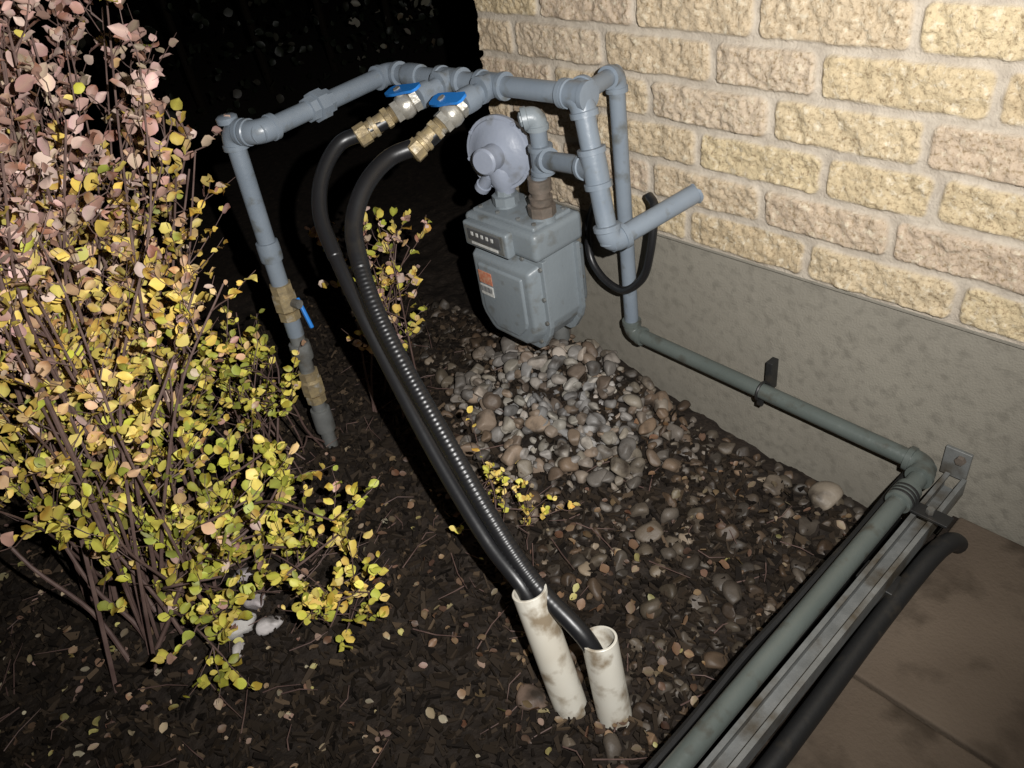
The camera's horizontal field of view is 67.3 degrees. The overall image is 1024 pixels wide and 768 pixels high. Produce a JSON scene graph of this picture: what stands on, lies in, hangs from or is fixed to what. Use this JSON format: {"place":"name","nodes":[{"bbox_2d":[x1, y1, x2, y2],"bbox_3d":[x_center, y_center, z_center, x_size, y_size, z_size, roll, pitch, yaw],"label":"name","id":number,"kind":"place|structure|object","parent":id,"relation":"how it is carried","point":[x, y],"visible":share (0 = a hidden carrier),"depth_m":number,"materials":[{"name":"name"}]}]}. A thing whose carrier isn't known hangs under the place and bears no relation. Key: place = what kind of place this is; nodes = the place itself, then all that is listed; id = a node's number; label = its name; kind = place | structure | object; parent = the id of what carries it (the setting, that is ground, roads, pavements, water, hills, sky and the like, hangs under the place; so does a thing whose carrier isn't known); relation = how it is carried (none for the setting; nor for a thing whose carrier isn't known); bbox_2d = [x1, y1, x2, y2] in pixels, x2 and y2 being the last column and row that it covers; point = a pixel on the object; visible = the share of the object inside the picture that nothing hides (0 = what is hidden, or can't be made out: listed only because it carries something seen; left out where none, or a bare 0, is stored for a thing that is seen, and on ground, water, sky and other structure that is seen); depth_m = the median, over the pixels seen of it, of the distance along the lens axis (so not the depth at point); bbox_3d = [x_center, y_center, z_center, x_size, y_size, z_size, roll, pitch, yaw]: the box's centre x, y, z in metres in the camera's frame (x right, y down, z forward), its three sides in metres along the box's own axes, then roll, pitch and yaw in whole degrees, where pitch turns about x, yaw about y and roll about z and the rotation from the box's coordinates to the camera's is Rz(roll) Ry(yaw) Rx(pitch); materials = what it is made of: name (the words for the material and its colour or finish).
{"place":"outdoors","nodes":[
{"label":"outdoors","id":0,"kind":"place"},
{"bbox_2d":[0,0,937,767],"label":"ground","id":1,"kind":"structure","parent":0,"point":[436,186],"depth_m":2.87,"materials":[{"name":"soil"}]},
{"bbox_2d":[0,0,379,702],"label":"shrub","id":2,"kind":"object","parent":1,"relation":"on","point":[96,454],"visible":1,"depth_m":1.53,"materials":[{"name":"yellow plant"}]},
{"bbox_2d":[7,0,479,155],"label":"hedge","id":3,"kind":"object","parent":1,"relation":"on","point":[329,44],"visible":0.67,"depth_m":5.06,"materials":[{"name":"plant"}]},
{"bbox_2d":[162,280,324,479],"bbox_3d":[-0.693,0.005,1.982,0.328,0.648,0.545,-34,43,-28],"label":"shrub","id":4,"kind":"object","parent":1,"relation":"on","point":[242,372],"visible":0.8,"depth_m":1.98,"materials":[{"name":"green plant"}]},
{"bbox_2d":[215,112,337,447],"bbox_3d":[-0.556,-0.187,1.964,0.110,0.987,0.097,-34,43,-28],"label":"gas riser pipe","id":5,"kind":"object","parent":1,"relation":"in","point":[288,303],"visible":0.82,"depth_m":1.91,"materials":[{"name":"grey metal"}]},
{"bbox_2d":[224,61,703,251],"bbox_3d":[-0.068,-0.545,1.773,0.418,0.352,1.048,-70,66,-49],"label":"gas pipe manifold","id":6,"kind":"object","parent":5,"relation":"attached to","point":[577,96],"visible":0.92,"depth_m":1.64,"materials":[{"name":"grey metal"}]},
{"bbox_2d":[351,78,443,147],"bbox_3d":[-0.241,-0.605,1.704,0.235,0.120,0.108,-23,39,-16],"label":"ball valve","id":7,"kind":"object","parent":6,"relation":"attached to","point":[410,101],"visible":0.93,"depth_m":1.70,"materials":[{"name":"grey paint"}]},
{"bbox_2d":[408,83,484,161],"bbox_3d":[-0.129,-0.557,1.633,0.205,0.131,0.118,-34,43,-28],"label":"ball valve","id":8,"kind":"object","parent":6,"relation":"attached to","point":[458,106],"visible":0.98,"depth_m":1.62,"materials":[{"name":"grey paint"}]},
{"bbox_2d":[344,134,602,652],"bbox_3d":[-0.108,0.024,1.514,0.262,0.782,0.890,-16,37,-8],"label":"flexible gas hose","id":9,"kind":"object","parent":8,"relation":"attached to","point":[567,618],"visible":0.96,"depth_m":1.49,"materials":[{"name":"black rubber"}]},
{"bbox_2d":[259,514,389,651],"bbox_3d":[-0.420,0.386,1.683,0.297,0.320,0.376,-34,43,-28],"label":"shrub","id":10,"kind":"object","parent":1,"relation":"on","point":[317,600],"visible":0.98,"depth_m":1.63,"materials":[{"name":"yellow plant"}]},
{"bbox_2d":[304,206,430,416],"bbox_3d":[-0.343,-0.210,2.170,0.329,0.642,0.374,-14,37,-5],"label":"shrub","id":11,"kind":"object","parent":1,"relation":"on","point":[384,246],"visible":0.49,"depth_m":2.09,"materials":[{"name":"yellow plant"}]},
{"bbox_2d":[0,327,851,767],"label":"fallen leaves","id":12,"kind":"object","parent":1,"relation":"on","point":[648,672],"depth_m":1.67,"materials":[{"name":"plant"}]},
{"bbox_2d":[466,406,531,508],"bbox_3d":[-0.018,0.176,1.856,0.198,0.328,0.235,2,39,16],"label":"weed","id":13,"kind":"object","parent":1,"relation":"on","point":[489,475],"visible":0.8,"depth_m":1.85,"materials":[{"name":"yellow plant"}]},
{"bbox_2d":[449,472,582,549],"bbox_3d":[-0.001,0.288,1.797,0.307,0.264,0.151,-19,38,-12],"label":"weed","id":14,"kind":"object","parent":1,"relation":"on","point":[524,509],"visible":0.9,"depth_m":1.79,"materials":[{"name":"yellow plant"}]},
{"bbox_2d":[220,298,865,765],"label":"river rocks","id":15,"kind":"object","parent":1,"relation":"on","point":[518,358],"visible":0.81,"depth_m":1.93,"materials":[{"name":"stone"}]},
{"bbox_2d":[512,584,586,719],"bbox_3d":[0.082,0.532,1.471,0.067,0.342,0.174,-25,40,-19],"label":"pvc conduit","id":16,"kind":"object","parent":1,"relation":"on","point":[551,653],"visible":0.72,"depth_m":1.44,"materials":[{"name":"white plastic"}]},
{"bbox_2d":[311,121,533,600],"bbox_3d":[-0.198,-0.013,1.576,0.222,0.791,0.932,-17,38,-8],"label":"flexible gas hose","id":17,"kind":"object","parent":16,"relation":"in","point":[338,144],"visible":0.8,"depth_m":1.58,"materials":[{"name":"black rubber"}]},
{"bbox_2d":[529,173,569,340],"bbox_3d":[0.099,-0.280,2.137,0.085,0.739,0.069,-34,43,-28],"label":"service riser","id":18,"kind":"object","parent":1,"relation":"on","point":[563,333],"visible":0.1,"depth_m":2.22,"materials":[{"name":"metal"}]},
{"bbox_2d":[583,626,631,729],"bbox_3d":[0.184,0.578,1.446,0.067,0.269,0.128,-16,37,-8],"label":"pvc conduit","id":19,"kind":"object","parent":1,"relation":"on","point":[607,678],"visible":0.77,"depth_m":1.41,"materials":[{"name":"white plastic"}]},
{"bbox_2d":[591,64,936,767],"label":"gas line pipe","id":20,"kind":"object","parent":1,"relation":"on","point":[709,727],"visible":0.98,"depth_m":1.51,"materials":[{"name":"grey metal"}]},
{"bbox_2d":[463,190,586,347],"bbox_3d":[0.042,-0.314,2.003,0.218,0.405,0.262,-34,43,-28],"label":"gas meter","id":21,"kind":"object","parent":20,"relation":"attached to","point":[531,274],"visible":0.98,"depth_m":1.92,"materials":[{"name":"paint"}]},
{"bbox_2d":[467,228,500,250],"bbox_3d":[-0.070,-0.360,1.905,0.003,0.030,0.122,-34,43,-28],"label":"index window","id":22,"kind":"structure","parent":21,"relation":"in","point":[495,244],"depth_m":1.90,"materials":[{"name":"black plastic"}]},
{"bbox_2d":[467,114,531,194],"bbox_3d":[-0.028,-0.550,1.859,0.146,0.194,0.142,-14,37,-6],"label":"gas regulator","id":23,"kind":"object","parent":21,"relation":"attached to","point":[499,158],"visible":0.98,"depth_m":1.82,"materials":[{"name":"paint"}]},
{"bbox_2d":[517,106,576,219],"bbox_3d":[0.104,-0.464,1.695,0.069,0.264,0.269,-25,40,-19],"label":"meter outlet riser","id":24,"kind":"object","parent":21,"relation":"attached to","point":[548,160],"visible":0.97,"depth_m":1.71,"materials":[{"name":"grey paint"}]},
{"bbox_2d":[585,192,657,293],"bbox_3d":[0.263,-0.340,1.826,0.058,0.279,0.266,-27,40,-21],"label":"black cable","id":25,"kind":"object","parent":20,"relation":"attached to","point":[641,279],"visible":0.83,"depth_m":1.87,"materials":[{"name":"black rubber"}]},
{"bbox_2d":[643,471,904,767],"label":"landscape edging","id":26,"kind":"object","parent":1,"relation":"on","point":[728,676],"visible":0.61,"depth_m":1.39,"materials":[{"name":"black plastic"}]},
{"bbox_2d":[569,208,1023,545],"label":"foundation","id":27,"kind":"object","parent":1,"relation":"on","point":[932,389],"visible":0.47,"depth_m":1.69,"materials":[{"name":"concrete"}]},
{"bbox_2d":[474,0,1023,345],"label":"brick front wall","id":28,"kind":"structure","parent":0,"point":[872,149],"depth_m":1.40,"materials":[{"name":"beige brick"}]},
{"bbox_2d":[786,516,1023,767],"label":"pavement","id":29,"kind":"structure","parent":0,"point":[936,680],"depth_m":1.32,"materials":[{"name":"concrete"}]},
{"bbox_2d":[698,444,973,767],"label":"strut channel","id":30,"kind":"object","parent":29,"relation":"on","point":[746,737],"visible":0.94,"depth_m":1.34,"materials":[{"name":"metal"}]},
{"bbox_2d":[890,482,953,528],"bbox_3d":[0.778,0.230,1.467,0.030,0.052,0.116,-34,43,-28],"label":"pipe clamp","id":31,"kind":"object","parent":30,"relation":"attached to","point":[932,515],"visible":0.74,"depth_m":1.46,"materials":[{"name":"grey metal"}]},
{"bbox_2d":[753,532,967,767],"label":"drain hose","id":32,"kind":"object","parent":29,"relation":"on","point":[786,745],"visible":1,"depth_m":1.34,"materials":[{"name":"black plastic"}]},
{"bbox_3d":[1.192,-1.045,3.093,3.000,0.680,0.060,-34,43,-28],"label":"foundation","id":33,"kind":"object","parent":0,"visible":0},
{"bbox_2d":[755,357,778,406],"bbox_3d":[0.584,0.000,1.774,0.077,0.105,0.016,-34,43,-28],"label":"pipe clamp","id":34,"kind":"object","parent":33,"relation":"attached to","point":[771,373],"visible":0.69,"depth_m":1.76,"materials":[{"name":"black metal"}]},
{"bbox_2d":[516,189,1023,349],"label":"brick ledge","id":35,"kind":"object","parent":33,"relation":"on","point":[864,298],"depth_m":1.54,"materials":[{"name":"concrete"}]}
]}

